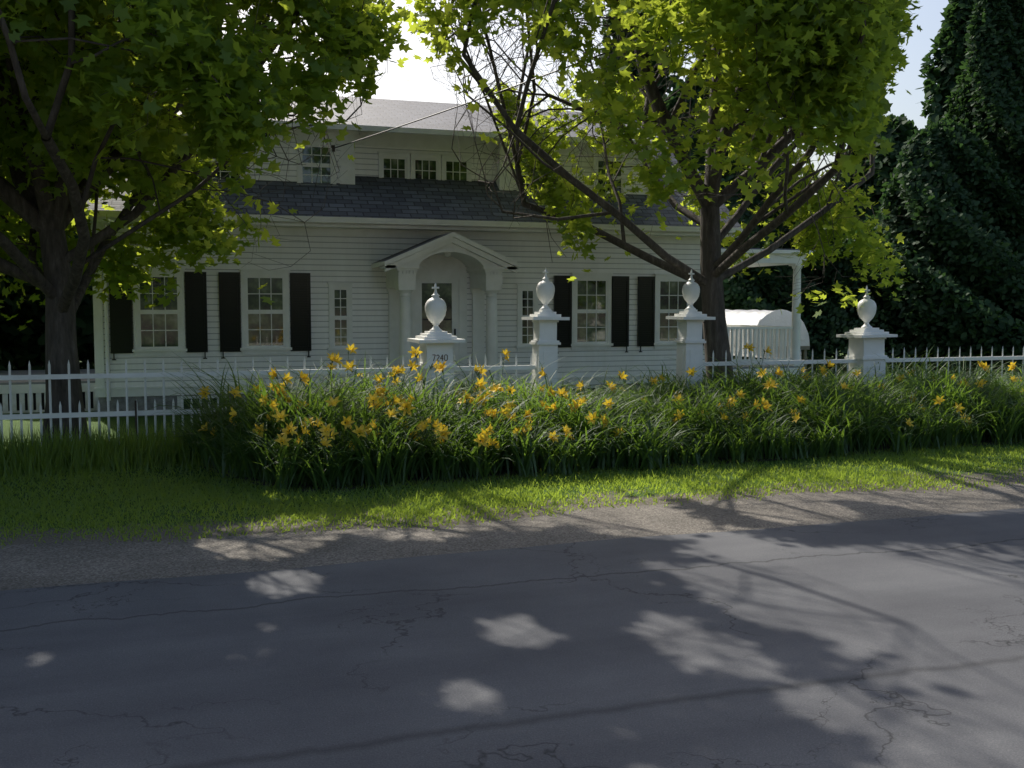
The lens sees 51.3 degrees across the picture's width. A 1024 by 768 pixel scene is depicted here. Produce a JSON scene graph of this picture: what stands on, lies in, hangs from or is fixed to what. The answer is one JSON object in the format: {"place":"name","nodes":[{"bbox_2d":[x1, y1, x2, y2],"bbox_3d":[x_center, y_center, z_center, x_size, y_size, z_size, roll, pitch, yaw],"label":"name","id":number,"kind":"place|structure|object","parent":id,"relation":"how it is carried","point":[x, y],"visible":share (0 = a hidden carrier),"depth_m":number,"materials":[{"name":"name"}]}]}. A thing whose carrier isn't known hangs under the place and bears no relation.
{"place":"outdoors","nodes":[
{"label":"outdoors","id":0,"kind":"place"},
{"bbox_2d":[74,96,742,416],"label":"house","id":1,"kind":"structure","parent":0,"point":[401,222],"depth_m":20.29,"materials":[{"name":"white paint"}]},
{"bbox_2d":[333,0,744,148],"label":"service cable","id":2,"kind":"object","parent":1,"relation":"attached to","point":[464,103],"visible":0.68,"depth_m":17.30,"materials":[{"name":"black plastic"}]},
{"bbox_2d":[0,508,1023,767],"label":"road asphalt","id":3,"kind":"structure","parent":0,"point":[896,642],"depth_m":5.90,"materials":[{"name":"grey asphalt"}]},
{"bbox_2d":[0,484,1023,590],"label":"road shoulder","id":4,"kind":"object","parent":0,"point":[23,566],"depth_m":9.05},
{"bbox_2d":[0,353,1023,548],"bbox_3d":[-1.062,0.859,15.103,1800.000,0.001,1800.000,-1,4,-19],"label":"terrain","id":5,"kind":"structure","parent":0,"point":[20,539],"depth_m":11.04,"materials":[{"name":"green plant"}]},
{"bbox_2d":[0,214,44,370],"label":"evergreen foliage","id":6,"kind":"object","parent":5,"relation":"on","point":[25,310],"visible":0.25,"depth_m":24.64,"materials":[{"name":"green plant"}]},
{"bbox_2d":[0,164,94,370],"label":"evergreen foliage","id":7,"kind":"object","parent":5,"relation":"on","point":[84,328],"depth_m":24.95,"materials":[{"name":"green plant"}]},
{"bbox_2d":[0,369,98,412],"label":"side porch","id":8,"kind":"object","parent":5,"relation":"on","point":[20,391],"visible":0.48,"depth_m":19.71,"materials":[{"name":"white paint"}]},
{"bbox_2d":[0,417,238,482],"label":"tall grass","id":9,"kind":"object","parent":5,"relation":"on","point":[102,452],"visible":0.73,"depth_m":12.96,"materials":[{"name":"green plant"}]},
{"bbox_2d":[135,400,137,439],"bbox_3d":[-4.823,0.586,13.692,0.025,0.750,0.025,-1,4,-19],"label":"iron stake","id":10,"kind":"object","parent":5,"relation":"on","point":[136,417],"visible":0.64,"depth_m":13.67,"materials":[{"name":"brown"}]},
{"bbox_2d":[0,356,422,451],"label":"picket fence","id":11,"kind":"object","parent":5,"relation":"on","point":[89,414],"visible":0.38,"depth_m":13.68,"materials":[{"name":"white paint"}]},
{"bbox_2d":[0,0,423,443],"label":"maple","id":12,"kind":"object","parent":5,"relation":"on","point":[231,60],"depth_m":12.44,"materials":[{"name":"green plant"}]},
{"bbox_2d":[199,438,1022,490],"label":"daylily bed soil","id":13,"kind":"structure","parent":5,"relation":"on","point":[511,472],"depth_m":12.61,"materials":[{"name":"brown soil"}]},
{"bbox_2d":[407,282,465,407],"bbox_3d":[-1.066,-0.282,15.008,0.660,2.290,0.660,-2,5,-20],"label":"fence post","id":14,"kind":"object","parent":13,"relation":"on","point":[436,342],"visible":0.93,"depth_m":14.83,"materials":[{"name":"white paint"}]},
{"bbox_2d":[453,354,535,392],"bbox_3d":[-0.270,0.169,15.327,1.275,1.225,0.056,-1,4,-19],"label":"picket fence","id":15,"kind":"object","parent":14,"relation":"attached to","point":[530,367],"depth_m":15.32,"materials":[{"name":"white paint"}]},
{"bbox_2d":[521,268,569,396],"bbox_3d":[0.481,-0.435,15.556,0.550,2.517,0.550,-1,4,-18],"label":"fence post","id":16,"kind":"object","parent":13,"relation":"on","point":[545,342],"visible":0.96,"depth_m":15.42,"materials":[{"name":"white paint"}]},
{"bbox_2d":[137,347,1023,490],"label":"daylily foliage","id":17,"kind":"object","parent":13,"relation":"on","point":[869,416],"visible":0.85,"depth_m":13.28,"materials":[{"name":"green plant"}]},
{"bbox_2d":[198,343,1023,450],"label":"lily flowers","id":18,"kind":"object","parent":17,"relation":"on","point":[437,425],"visible":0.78,"depth_m":12.76,"materials":[{"name":"plant"}]},
{"bbox_2d":[205,348,1016,489],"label":"daylily scapes","id":19,"kind":"object","parent":13,"relation":"on","point":[426,431],"visible":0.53,"depth_m":12.54,"materials":[{"name":"yellow plant"}]},
{"bbox_2d":[666,269,715,399],"bbox_3d":[2.715,-0.489,16.300,0.550,2.517,0.550,-1,5,-20],"label":"fence post","id":20,"kind":"object","parent":13,"relation":"on","point":[689,341],"visible":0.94,"depth_m":16.17,"materials":[{"name":"white paint"}]},
{"bbox_2d":[703,348,856,387],"bbox_3d":[4.216,0.057,16.867,2.915,1.225,0.056,-1,4,-19],"label":"picket fence","id":21,"kind":"object","parent":20,"relation":"attached to","point":[726,363],"visible":0.25,"depth_m":16.81,"materials":[{"name":"white paint"}]},
{"bbox_2d":[836,286,897,385],"bbox_3d":[5.775,-0.454,17.379,0.680,2.290,0.680,-2,4,-18],"label":"fence post","id":22,"kind":"object","parent":13,"relation":"on","point":[866,345],"visible":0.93,"depth_m":17.20,"materials":[{"name":"white paint"}]},
{"bbox_2d":[886,346,1023,380],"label":"picket fence","id":23,"kind":"object","parent":22,"relation":"attached to","point":[981,358],"visible":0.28,"depth_m":17.96,"materials":[{"name":"white paint"}]},
{"bbox_2d":[595,0,683,112],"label":"tree","id":24,"kind":"object","parent":5,"relation":"on","point":[662,90],"visible":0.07,"depth_m":46.24,"materials":[{"name":"green plant"}]},
{"bbox_2d":[397,0,925,386],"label":"maple","id":25,"kind":"object","parent":5,"relation":"on","point":[860,82],"depth_m":14.35,"materials":[{"name":"green plant"}]},
{"bbox_2d":[663,73,829,355],"bbox_3d":[6.226,-5.830,37.625,9.000,10.384,9.248,-1,4,-19],"label":"tree","id":26,"kind":"object","parent":5,"relation":"on","point":[673,101],"visible":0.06,"depth_m":36.35,"materials":[{"name":"green plant"}]},
{"bbox_2d":[725,309,809,380],"bbox_3d":[6.533,-1.094,29.036,1.773,1.879,2.800,-1,4,-19],"label":"plastic hoop cover","id":27,"kind":"object","parent":5,"relation":"on","point":[760,317],"visible":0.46,"depth_m":27.91,"materials":[{"name":"white plastic"}]},
{"bbox_2d":[721,247,814,381],"bbox_3d":[4.785,-1.607,26.433,3.270,3.280,4.400,-1,4,-19],"label":"side porch","id":28,"kind":"object","parent":5,"relation":"on","point":[760,338],"visible":0.4,"depth_m":24.93,"materials":[{"name":"white paint"}]},
{"bbox_2d":[704,133,863,366],"bbox_3d":[8.059,-4.372,33.919,7.842,7.812,7.686,-1,4,-19],"label":"tree","id":29,"kind":"object","parent":5,"relation":"on","point":[765,287],"depth_m":32.21,"materials":[{"name":"green plant"}]},
{"bbox_2d":[811,113,968,362],"bbox_3d":[13.203,-5.089,37.579,9.802,8.830,9.574,-1,4,-19],"label":"tree","id":30,"kind":"object","parent":5,"relation":"on","point":[901,128],"depth_m":36.39,"materials":[{"name":"green plant"}]},
{"bbox_2d":[801,119,1023,370],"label":"evergreen tree","id":31,"kind":"object","parent":5,"relation":"on","point":[952,174],"depth_m":30.69,"materials":[{"name":"green plant"}]},
{"bbox_2d":[914,0,973,127],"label":"evergreen tree","id":32,"kind":"object","parent":5,"relation":"on","point":[949,40],"visible":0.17,"depth_m":40.25,"materials":[{"name":"green plant"}]},
{"bbox_2d":[886,0,1023,367],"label":"evergreen tree","id":33,"kind":"object","parent":5,"relation":"on","point":[993,67],"depth_m":32.38,"materials":[{"name":"green plant"}]},
{"bbox_2d":[921,178,1023,364],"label":"evergreen foliage","id":34,"kind":"object","parent":5,"relation":"on","point":[1018,243],"visible":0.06,"depth_m":31.11,"materials":[{"name":"green plant"}]},
{"bbox_2d":[222,0,948,194],"label":"sky","id":35,"kind":"structure","parent":0,"point":[394,85],"materials":[{"name":"white"}]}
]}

